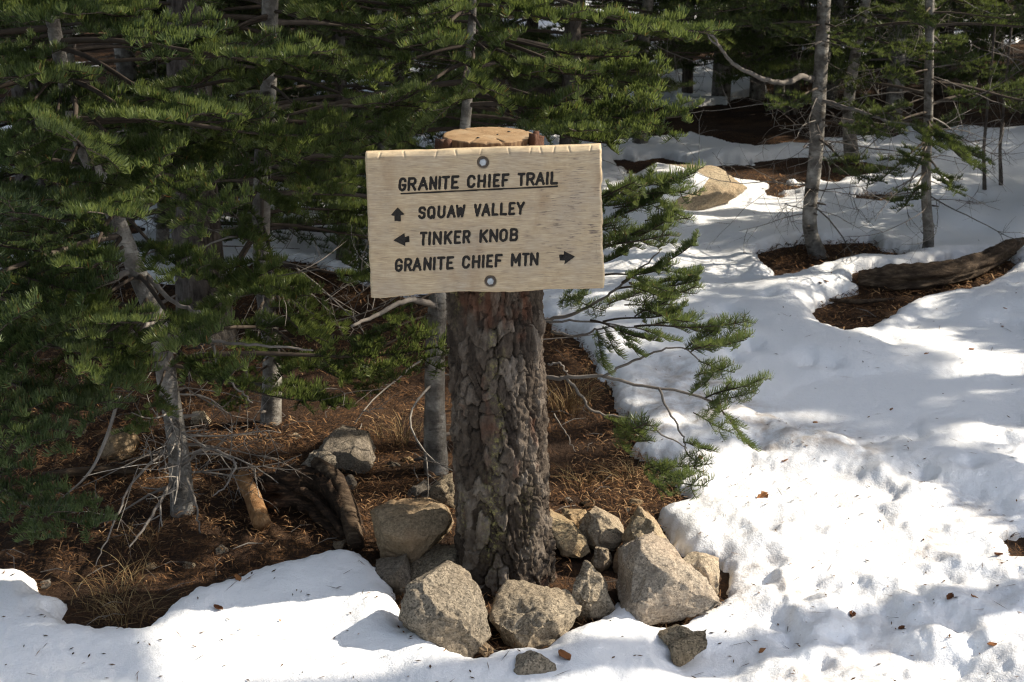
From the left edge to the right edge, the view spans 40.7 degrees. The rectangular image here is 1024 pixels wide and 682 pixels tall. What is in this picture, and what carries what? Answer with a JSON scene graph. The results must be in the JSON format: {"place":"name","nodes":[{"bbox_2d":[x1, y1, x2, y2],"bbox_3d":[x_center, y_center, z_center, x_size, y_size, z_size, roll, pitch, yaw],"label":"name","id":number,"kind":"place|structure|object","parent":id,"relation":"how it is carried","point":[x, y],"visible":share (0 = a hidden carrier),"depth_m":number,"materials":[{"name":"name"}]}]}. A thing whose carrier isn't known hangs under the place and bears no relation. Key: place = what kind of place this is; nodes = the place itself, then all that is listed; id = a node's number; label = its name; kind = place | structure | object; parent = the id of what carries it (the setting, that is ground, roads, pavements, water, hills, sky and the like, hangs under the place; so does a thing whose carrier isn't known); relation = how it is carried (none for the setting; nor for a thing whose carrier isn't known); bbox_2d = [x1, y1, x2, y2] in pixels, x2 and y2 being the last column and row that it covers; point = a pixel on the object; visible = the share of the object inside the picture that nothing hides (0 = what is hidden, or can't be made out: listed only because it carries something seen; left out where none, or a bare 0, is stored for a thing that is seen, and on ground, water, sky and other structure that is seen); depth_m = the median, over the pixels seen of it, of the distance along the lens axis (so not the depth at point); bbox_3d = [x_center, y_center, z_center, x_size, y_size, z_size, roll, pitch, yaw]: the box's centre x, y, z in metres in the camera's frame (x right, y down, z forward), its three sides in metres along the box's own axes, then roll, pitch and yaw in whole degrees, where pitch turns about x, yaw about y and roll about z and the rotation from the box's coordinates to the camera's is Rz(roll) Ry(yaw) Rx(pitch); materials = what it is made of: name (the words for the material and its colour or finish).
{"place":"outdoors","nodes":[
{"label":"outdoors","id":0,"kind":"place"},
{"bbox_2d":[0,0,1023,657],"bbox_3d":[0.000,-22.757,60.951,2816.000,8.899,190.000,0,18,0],"label":"ground","id":1,"kind":"structure","parent":0,"point":[746,124],"depth_m":4.14,"materials":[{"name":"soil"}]},
{"bbox_2d":[18,478,54,546],"bbox_3d":[-1.221,0.444,3.567,0.064,0.118,0.194,0,18,0],"label":"leaning stick","id":2,"kind":"object","parent":1,"relation":"on","point":[23,543],"visible":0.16,"depth_m":3.49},
{"bbox_2d":[40,579,50,588],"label":"pebble","id":3,"kind":"object","parent":1,"relation":"on","point":[45,584],"visible":0.92,"depth_m":3.30,"materials":[{"name":"stone"}]},
{"bbox_2d":[0,49,121,189],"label":"fir tree","id":4,"kind":"object","parent":1,"relation":"on","point":[16,90],"depth_m":7.22,"materials":[{"name":"green plant"}]},
{"bbox_2d":[63,395,120,497],"bbox_3d":[-1.121,0.300,3.517,0.358,0.386,0.115,14,23,36],"label":"grey stick","id":5,"kind":"object","parent":1,"relation":"on","point":[102,445],"visible":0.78,"depth_m":3.39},
{"bbox_2d":[42,466,143,479],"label":"fallen branch","id":6,"kind":"object","parent":1,"relation":"on","point":[76,472],"visible":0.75,"depth_m":3.86,"materials":[{"name":"wood"}]},
{"bbox_2d":[49,554,164,618],"bbox_3d":[-0.955,0.572,3.245,0.269,0.080,0.290,-10,20,-27],"label":"grass tuft","id":7,"kind":"object","parent":1,"relation":"on","point":[121,586],"visible":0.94,"depth_m":3.25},
{"bbox_2d":[0,0,235,544],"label":"fir tree","id":8,"kind":"object","parent":1,"relation":"on","point":[15,197],"visible":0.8,"depth_m":3.07,"materials":[{"name":"green plant"}]},
{"bbox_2d":[97,427,139,459],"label":"rock","id":9,"kind":"object","parent":1,"relation":"on","point":[117,444],"visible":0.63,"depth_m":4.02,"materials":[{"name":"beige stone"}]},
{"bbox_2d":[0,0,238,225],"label":"fir tree","id":10,"kind":"object","parent":1,"relation":"on","point":[34,91],"visible":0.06,"depth_m":6.01,"materials":[{"name":"green plant"}]},
{"bbox_2d":[72,543,180,613],"bbox_3d":[-0.928,0.552,3.304,0.276,0.078,0.361,-8,20,-23],"label":"grass tuft","id":11,"kind":"object","parent":1,"relation":"on","point":[126,574],"visible":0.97,"depth_m":3.34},
{"bbox_2d":[70,574,186,628],"bbox_3d":[-0.884,0.613,3.156,0.305,0.062,0.381,0,18,0],"label":"grass tuft","id":12,"kind":"object","parent":1,"relation":"on","point":[121,612],"visible":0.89,"depth_m":3.18,"materials":[{"name":"plant"}]},
{"bbox_2d":[92,510,194,556],"bbox_3d":[-0.906,0.476,3.502,0.265,0.084,0.279,8,20,24],"label":"grass tuft","id":13,"kind":"object","parent":1,"relation":"on","point":[141,537],"visible":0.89,"depth_m":3.50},
{"bbox_2d":[146,562,156,569],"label":"pebble","id":14,"kind":"object","parent":1,"relation":"on","point":[152,566],"visible":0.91,"depth_m":3.40,"materials":[{"name":"beige stone"}]},
{"bbox_2d":[0,0,307,284],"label":"fir tree","id":15,"kind":"object","parent":1,"relation":"on","point":[70,57],"visible":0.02,"depth_m":5.58,"materials":[{"name":"green plant"}]},
{"bbox_2d":[50,0,281,98],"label":"fir tree","id":16,"kind":"object","parent":1,"relation":"on","point":[126,69],"visible":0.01,"depth_m":7.66,"materials":[{"name":"green plant"}]},
{"bbox_2d":[0,3,374,277],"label":"fir tree","id":17,"kind":"object","parent":1,"relation":"on","point":[151,68],"visible":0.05,"depth_m":6.12,"materials":[{"name":"green plant"}]},
{"bbox_2d":[183,561,195,568],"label":"pebble","id":18,"kind":"object","parent":1,"relation":"on","point":[190,564],"visible":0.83,"depth_m":3.40,"materials":[{"name":"grey stone"}]},
{"bbox_2d":[190,411,210,424],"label":"rock","id":19,"kind":"object","parent":1,"relation":"on","point":[203,415],"visible":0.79,"depth_m":4.25,"materials":[{"name":"stone"}]},
{"bbox_2d":[215,544,228,553],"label":"pebble","id":20,"kind":"object","parent":1,"relation":"on","point":[219,550],"visible":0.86,"depth_m":3.48,"materials":[{"name":"grey stone"}]},
{"bbox_2d":[0,0,449,565],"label":"fir tree","id":21,"kind":"object","parent":1,"relation":"on","point":[148,156],"visible":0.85,"depth_m":3.22,"materials":[{"name":"green plant"}]},
{"bbox_2d":[0,0,454,349],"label":"fir tree","id":22,"kind":"object","parent":1,"relation":"on","point":[193,289],"visible":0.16,"depth_m":4.88,"materials":[{"name":"green plant"}]},
{"bbox_2d":[235,470,270,530],"bbox_3d":[-0.688,0.422,3.672,0.048,0.081,0.237,-7,19,-21],"label":"log end","id":23,"kind":"object","parent":1,"relation":"on","point":[258,513],"visible":0.93,"depth_m":3.63,"materials":[{"name":"wood"}]},
{"bbox_2d":[79,2,441,211],"bbox_3d":[-1.412,-3.464,6.007,2.970,6.165,2.948,0,18,0],"label":"fir tree","id":24,"kind":"object","parent":1,"relation":"on","point":[415,15],"visible":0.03,"depth_m":6.73,"materials":[{"name":"green plant"}]},
{"bbox_2d":[0,0,531,434],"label":"fir tree","id":25,"kind":"object","parent":1,"relation":"on","point":[262,283],"visible":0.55,"depth_m":3.83,"materials":[{"name":"green plant"}]},
{"bbox_2d":[244,463,365,539],"bbox_3d":[-0.540,0.432,3.708,0.412,0.170,0.188,10,21,29],"label":"rotten log","id":26,"kind":"object","parent":1,"relation":"on","point":[317,498],"visible":0.72,"depth_m":3.68,"materials":[{"name":"brown wood"}]},
{"bbox_2d":[301,449,337,466],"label":"rock","id":27,"kind":"object","parent":1,"relation":"on","point":[330,457],"visible":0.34,"depth_m":3.94,"materials":[{"name":"grey stone"}]},
{"bbox_2d":[101,0,553,282],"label":"fir tree","id":28,"kind":"object","parent":1,"relation":"on","point":[346,250],"visible":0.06,"depth_m":5.75,"materials":[{"name":"green plant"}]},
{"bbox_2d":[310,457,364,551],"bbox_3d":[-0.449,0.423,3.642,0.071,0.130,0.362,-8,19,-22],"label":"broken branch","id":29,"kind":"object","parent":1,"relation":"on","point":[351,523],"visible":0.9,"depth_m":3.60,"materials":[{"name":"wood"}]},
{"bbox_2d":[333,539,346,549],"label":"pebble","id":30,"kind":"object","parent":1,"relation":"on","point":[338,545],"visible":0.95,"depth_m":3.53,"materials":[{"name":"beige stone"}]},
{"bbox_2d":[218,3,473,148],"bbox_3d":[-1.459,-4.347,6.955,3.160,7.283,3.539,12,21,32],"label":"fir tree","id":31,"kind":"object","parent":1,"relation":"on","point":[430,137],"visible":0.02,"depth_m":7.72,"materials":[{"name":"green plant"}]},
{"bbox_2d":[319,425,375,473],"bbox_3d":[-0.486,0.324,4.033,0.178,0.104,0.236,0,18,0],"label":"rock","id":32,"kind":"object","parent":1,"relation":"on","point":[351,448],"visible":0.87,"depth_m":3.97,"materials":[{"name":"stone"}]},
{"bbox_2d":[345,474,356,488],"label":"rock","id":33,"kind":"object","parent":1,"relation":"on","point":[350,479],"visible":0.55,"depth_m":3.85,"materials":[{"name":"stone"}]},
{"bbox_2d":[211,0,515,249],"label":"fir tree","id":34,"kind":"object","parent":1,"relation":"on","point":[373,42],"visible":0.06,"depth_m":6.56,"materials":[{"name":"green plant"}]},
{"bbox_2d":[228,10,503,149],"bbox_3d":[-0.653,-4.370,7.003,3.116,7.278,3.708,0,18,0],"label":"fir tree","id":35,"kind":"object","parent":1,"relation":"on","point":[499,76],"visible":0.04,"depth_m":7.78,"materials":[{"name":"green plant"}]},
{"bbox_2d":[375,553,410,595],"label":"rock","id":36,"kind":"object","parent":1,"relation":"on","point":[394,573],"visible":0.77,"depth_m":3.31,"materials":[{"name":"stone"}]},
{"bbox_2d":[388,461,399,466],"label":"pebble","id":37,"kind":"object","parent":1,"relation":"on","point":[391,464],"visible":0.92,"depth_m":3.99,"materials":[{"name":"stone"}]},
{"bbox_2d":[368,408,423,446],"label":"grass tuft","id":38,"kind":"object","parent":1,"relation":"on","point":[400,429],"visible":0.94,"depth_m":4.18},
{"bbox_2d":[402,456,413,462],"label":"pebble","id":39,"kind":"object","parent":1,"relation":"on","point":[407,459],"visible":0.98,"depth_m":4.02,"materials":[{"name":"beige stone"}]},
{"bbox_2d":[370,497,453,563],"bbox_3d":[-0.253,0.483,3.449,0.213,0.160,0.184,0,18,0],"label":"rock","id":40,"kind":"object","parent":1,"relation":"on","point":[416,529],"visible":0.92,"depth_m":3.40,"materials":[{"name":"beige stone"}]},
{"bbox_2d":[407,479,431,498],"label":"rock","id":41,"kind":"object","parent":1,"relation":"on","point":[420,489],"visible":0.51,"depth_m":3.79,"materials":[{"name":"stone"}]},
{"bbox_2d":[410,543,458,580],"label":"rock","id":42,"kind":"object","parent":1,"relation":"on","point":[434,556],"visible":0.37,"depth_m":3.36,"materials":[{"name":"grey stone"}]},
{"bbox_2d":[426,473,454,509],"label":"rock","id":43,"kind":"object","parent":1,"relation":"on","point":[444,493],"visible":0.46,"depth_m":3.73,"materials":[{"name":"grey stone"}]},
{"bbox_2d":[398,560,490,657],"bbox_3d":[-0.146,0.601,3.062,0.202,0.193,0.200,0,18,0],"label":"rock","id":44,"kind":"object","parent":1,"relation":"on","point":[443,604],"visible":0.92,"depth_m":3.00,"materials":[{"name":"grey stone"}]},
{"bbox_2d":[178,0,773,499],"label":"fir tree","id":45,"kind":"object","parent":1,"relation":"on","point":[576,122],"visible":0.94,"depth_m":3.43,"materials":[{"name":"green plant"}]},
{"bbox_2d":[365,127,604,597],"bbox_3d":[-0.055,0.114,3.238,0.514,1.222,0.280,0,18,0],"label":"trail sign","id":46,"kind":"object","parent":1,"relation":"on","point":[492,233],"visible":0.96,"depth_m":3.01,"materials":[{"name":"brown wood"}]},
{"bbox_2d":[478,642,494,657],"bbox_3d":[-0.079,0.661,3.031,0.029,0.028,0.100,-14,23,-37],"label":"wood chunk","id":47,"kind":"object","parent":1,"relation":"on","point":[486,649],"visible":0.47,"depth_m":3.00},
{"bbox_2d":[0,246,987,653],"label":"twig litter","id":48,"kind":"object","parent":1,"relation":"on","point":[258,472],"visible":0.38,"depth_m":3.88,"materials":[{"name":"wood"}]},
{"bbox_2d":[0,0,1023,681],"bbox_3d":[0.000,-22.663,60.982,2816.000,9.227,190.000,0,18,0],"label":"snow","id":49,"kind":"structure","parent":1,"relation":"on","point":[946,414],"depth_m":3.71,"materials":[{"name":"snow"}]},
{"bbox_2d":[234,574,241,580],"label":"dead leaf","id":50,"kind":"object","parent":49,"relation":"on","point":[238,577],"visible":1,"depth_m":3.22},
{"bbox_2d":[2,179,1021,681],"bbox_3d":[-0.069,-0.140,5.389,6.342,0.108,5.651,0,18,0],"label":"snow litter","id":51,"kind":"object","parent":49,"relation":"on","point":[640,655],"visible":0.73,"depth_m":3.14,"materials":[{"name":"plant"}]},
{"bbox_2d":[514,650,556,674],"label":"rock","id":52,"kind":"object","parent":49,"relation":"on","point":[528,662],"visible":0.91,"depth_m":2.84,"materials":[{"name":"grey stone"}]},
{"bbox_2d":[558,649,570,660],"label":"dead leaf","id":53,"kind":"object","parent":49,"relation":"on","point":[564,654],"visible":1,"depth_m":2.89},
{"bbox_2d":[433,0,764,178],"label":"fir tree","id":54,"kind":"object","parent":49,"relation":"on","point":[574,28],"visible":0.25,"depth_m":7.49,"materials":[{"name":"green plant"}]},
{"bbox_2d":[658,624,695,645],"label":"rock","id":55,"kind":"object","parent":49,"relation":"on","point":[673,632],"visible":0.86,"depth_m":3.00,"materials":[{"name":"grey stone"}]},
{"bbox_2d":[668,629,706,666],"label":"rock","id":56,"kind":"object","parent":49,"relation":"on","point":[686,649],"visible":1,"depth_m":2.95,"materials":[{"name":"grey stone"}]},
{"bbox_2d":[653,0,856,83],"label":"fir tree","id":57,"kind":"object","parent":49,"relation":"on","point":[806,4],"visible":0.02,"depth_m":11.65,"materials":[{"name":"green plant"}]},
{"bbox_2d":[756,491,768,498],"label":"dead leaf","id":58,"kind":"object","parent":49,"relation":"on","point":[763,494],"visible":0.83,"depth_m":3.73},
{"bbox_2d":[777,0,1023,263],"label":"fir tree","id":59,"kind":"object","parent":49,"relation":"on","point":[926,9],"visible":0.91,"depth_m":5.88,"materials":[{"name":"green plant"}]},
{"bbox_2d":[855,0,975,79],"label":"fir tree","id":60,"kind":"object","parent":49,"relation":"on","point":[915,36],"visible":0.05,"depth_m":11.56,"materials":[{"name":"green plant"}]},
{"bbox_2d":[875,0,1023,125],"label":"fir tree","id":61,"kind":"object","parent":49,"relation":"on","point":[983,36],"visible":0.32,"depth_m":9.57,"materials":[{"name":"green plant"}]},
{"bbox_2d":[946,593,953,599],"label":"dead leaf","id":62,"kind":"object","parent":49,"relation":"on","point":[949,595],"visible":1,"depth_m":3.10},
{"bbox_2d":[414,0,625,121],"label":"fir tree","id":63,"kind":"object","parent":1,"relation":"on","point":[511,80],"visible":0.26,"depth_m":8.52,"materials":[{"name":"green plant"}]},
{"bbox_2d":[463,2,602,113],"bbox_3d":[0.154,-5.484,9.239,1.489,8.332,1.786,17,24,41],"label":"fir tree","id":64,"kind":"object","parent":1,"relation":"on","point":[530,22],"visible":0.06,"depth_m":10.18,"materials":[{"name":"green plant"}]},
{"bbox_2d":[488,579,581,648],"bbox_3d":[0.053,0.635,3.113,0.212,0.130,0.217,0,18,0],"label":"rock","id":65,"kind":"object","parent":1,"relation":"on","point":[523,613],"visible":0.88,"depth_m":3.07,"materials":[{"name":"grey stone"}]},
{"bbox_2d":[563,497,572,503],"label":"pebble","id":66,"kind":"object","parent":1,"relation":"on","point":[568,500],"visible":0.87,"depth_m":3.79,"materials":[{"name":"stone"}]},
{"bbox_2d":[550,509,589,558],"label":"rock","id":67,"kind":"object","parent":1,"relation":"on","point":[569,538],"visible":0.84,"depth_m":3.49,"materials":[{"name":"stone"}]},
{"bbox_2d":[561,508,586,528],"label":"rock","id":68,"kind":"object","parent":1,"relation":"on","point":[575,515],"visible":0.48,"depth_m":3.65,"materials":[{"name":"beige stone"}]},
{"bbox_2d":[552,1,600,60],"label":"fir tree","id":69,"kind":"object","parent":1,"relation":"on","point":[582,57],"visible":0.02,"depth_m":12.16,"materials":[{"name":"green plant"}]},
{"bbox_2d":[546,365,619,418],"bbox_3d":[0.178,0.148,4.389,0.376,0.150,0.316,16,24,41],"label":"grass tuft","id":70,"kind":"object","parent":1,"relation":"on","point":[571,403],"visible":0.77,"depth_m":4.39,"materials":[{"name":"plant"}]},
{"bbox_2d":[551,455,616,489],"bbox_3d":[0.187,0.370,3.895,0.232,0.066,0.193,0,18,0],"label":"grass tuft","id":71,"kind":"object","parent":1,"relation":"on","point":[587,482],"visible":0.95,"depth_m":3.90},
{"bbox_2d":[581,499,594,507],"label":"pebble","id":72,"kind":"object","parent":1,"relation":"on","point":[589,505],"visible":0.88,"depth_m":3.77,"materials":[{"name":"beige stone"}]},
{"bbox_2d":[572,560,614,620],"bbox_3d":[0.186,0.585,3.189,0.103,0.146,0.106,0,18,0],"label":"rock","id":73,"kind":"object","parent":1,"relation":"on","point":[590,594],"visible":0.89,"depth_m":3.15,"materials":[{"name":"grey stone"}]},
{"bbox_2d":[578,506,623,550],"bbox_3d":[0.232,0.484,3.548,0.121,0.094,0.143,0,18,0],"label":"rock","id":74,"kind":"object","parent":1,"relation":"on","point":[599,527],"visible":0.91,"depth_m":3.51,"materials":[{"name":"stone"}]},
{"bbox_2d":[591,546,611,571],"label":"rock","id":75,"kind":"object","parent":1,"relation":"on","point":[601,560],"visible":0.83,"depth_m":3.39,"materials":[{"name":"stone"}]},
{"bbox_2d":[613,540,628,573],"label":"rock","id":76,"kind":"object","parent":1,"relation":"on","point":[615,564],"visible":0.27,"depth_m":3.40,"materials":[{"name":"beige stone"}]},
{"bbox_2d":[587,450,662,489],"bbox_3d":[0.330,0.362,3.909,0.214,0.066,0.242,-11,21,-30],"label":"grass tuft","id":77,"kind":"object","parent":1,"relation":"on","point":[626,468],"visible":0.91,"depth_m":3.93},
{"bbox_2d":[512,0,740,110],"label":"fir tree","id":78,"kind":"object","parent":1,"relation":"on","point":[663,44],"visible":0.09,"depth_m":10.31,"materials":[{"name":"green plant"}]},
{"bbox_2d":[588,1,678,60],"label":"fir tree","id":79,"kind":"object","parent":1,"relation":"on","point":[600,3],"visible":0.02,"depth_m":11.66,"materials":[{"name":"green plant"}]},
{"bbox_2d":[628,499,643,506],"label":"pebble","id":80,"kind":"object","parent":1,"relation":"on","point":[636,501],"visible":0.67,"depth_m":3.75,"materials":[{"name":"beige stone"}]},
{"bbox_2d":[621,505,666,540],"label":"rock","id":81,"kind":"object","parent":1,"relation":"on","point":[642,522],"visible":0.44,"depth_m":3.44,"materials":[{"name":"stone"}]},
{"bbox_2d":[502,0,813,143],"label":"fir tree","id":82,"kind":"object","parent":1,"relation":"on","point":[696,47],"visible":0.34,"depth_m":8.73,"materials":[{"name":"green plant"}]},
{"bbox_2d":[615,531,721,625],"bbox_3d":[0.360,0.559,3.207,0.234,0.184,0.249,0,18,0],"label":"rock","id":83,"kind":"object","parent":1,"relation":"on","point":[660,580],"visible":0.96,"depth_m":3.13,"materials":[{"name":"stone"}]},
{"bbox_2d":[553,1,789,69],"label":"fir tree","id":84,"kind":"object","parent":1,"relation":"on","point":[682,42],"visible":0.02,"depth_m":12.06,"materials":[{"name":"green plant"}]},
{"bbox_2d":[633,0,724,93],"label":"fir tree","id":85,"kind":"object","parent":1,"relation":"on","point":[687,74],"visible":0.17,"depth_m":10.89,"materials":[{"name":"green plant"}]},
{"bbox_2d":[635,163,746,210],"bbox_3d":[0.904,-0.782,7.279,0.630,0.297,0.709,0,18,0],"label":"boulder","id":86,"kind":"object","parent":1,"relation":"on","point":[711,198],"visible":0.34,"depth_m":7.06,"materials":[{"name":"stone"}]},
{"bbox_2d":[683,551,719,595],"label":"rock","id":87,"kind":"object","parent":1,"relation":"on","point":[705,565],"visible":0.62,"depth_m":3.28,"materials":[{"name":"stone"}]},
{"bbox_2d":[619,0,892,101],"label":"fir tree","id":88,"kind":"object","parent":1,"relation":"on","point":[717,90],"visible":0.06,"depth_m":10.72,"materials":[{"name":"green plant"}]},
{"bbox_2d":[603,0,954,75],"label":"fir tree","id":89,"kind":"object","parent":1,"relation":"on","point":[935,30],"visible":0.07,"depth_m":11.69,"materials":[{"name":"green plant"}]},
{"bbox_2d":[702,0,859,95],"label":"fir tree","id":90,"kind":"object","parent":1,"relation":"on","point":[772,47],"visible":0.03,"depth_m":10.90,"materials":[{"name":"green plant"}]},
{"bbox_2d":[652,0,912,100],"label":"fir tree","id":91,"kind":"object","parent":1,"relation":"on","point":[757,96],"visible":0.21,"depth_m":10.47,"materials":[{"name":"green plant"}]},
{"bbox_2d":[669,0,923,114],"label":"fir tree","id":92,"kind":"object","parent":1,"relation":"on","point":[796,85],"visible":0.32,"depth_m":9.99,"materials":[{"name":"green plant"}]},
{"bbox_2d":[697,0,961,107],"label":"fir tree","id":93,"kind":"object","parent":1,"relation":"on","point":[800,41],"visible":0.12,"depth_m":10.28,"materials":[{"name":"green plant"}]},
{"bbox_2d":[672,0,994,265],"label":"fir tree","id":94,"kind":"object","parent":1,"relation":"on","point":[817,141],"visible":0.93,"depth_m":5.95,"materials":[{"name":"green plant"}]},
{"bbox_2d":[829,298,892,303],"bbox_3d":[1.399,-0.163,5.510,0.261,0.028,0.083,0,18,0],"label":"root stick","id":95,"kind":"object","parent":1,"relation":"on","point":[855,301],"visible":1,"depth_m":5.49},
{"bbox_2d":[721,0,1013,163],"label":"fir tree","id":96,"kind":"object","parent":1,"relation":"on","point":[854,53],"visible":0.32,"depth_m":8.31,"materials":[{"name":"green plant"}]},
{"bbox_2d":[757,0,1023,129],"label":"fir tree","id":97,"kind":"object","parent":1,"relation":"on","point":[902,32],"visible":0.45,"depth_m":9.41,"materials":[{"name":"green plant"}]},
{"bbox_2d":[843,0,1023,94],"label":"fir tree","id":98,"kind":"object","parent":1,"relation":"on","point":[937,90],"visible":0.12,"depth_m":10.67,"materials":[{"name":"green plant"}]},
{"bbox_2d":[847,3,1019,68],"bbox_3d":[3.237,-5.597,11.428,2.287,6.977,1.875,-1,18,-2],"label":"fir tree","id":99,"kind":"object","parent":1,"relation":"on","point":[937,27],"visible":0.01,"depth_m":12.32,"materials":[{"name":"green plant"}]},
{"bbox_2d":[858,237,1023,292],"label":"fallen log","id":100,"kind":"object","parent":1,"relation":"on","point":[910,277],"visible":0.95,"depth_m":5.70,"materials":[{"name":"wood"}]},
{"bbox_2d":[906,0,1023,90],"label":"fir tree","id":101,"kind":"object","parent":1,"relation":"on","point":[975,74],"visible":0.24,"depth_m":10.79,"materials":[{"name":"green plant"}]},
{"bbox_2d":[917,0,1023,60],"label":"fir tree","id":102,"kind":"object","parent":1,"relation":"on","point":[996,45],"visible":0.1,"depth_m":12.70,"materials":[{"name":"green plant"}]},
{"bbox_2d":[932,26,1023,189],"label":"sapling","id":103,"kind":"object","parent":1,"relation":"on","point":[984,184],"visible":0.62,"depth_m":7.37,"materials":[{"name":"plant"}]},
{"bbox_2d":[939,0,1023,185],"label":"sapling","id":104,"kind":"object","parent":1,"relation":"on","point":[999,146],"visible":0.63,"depth_m":7.46,"materials":[{"name":"plant"}]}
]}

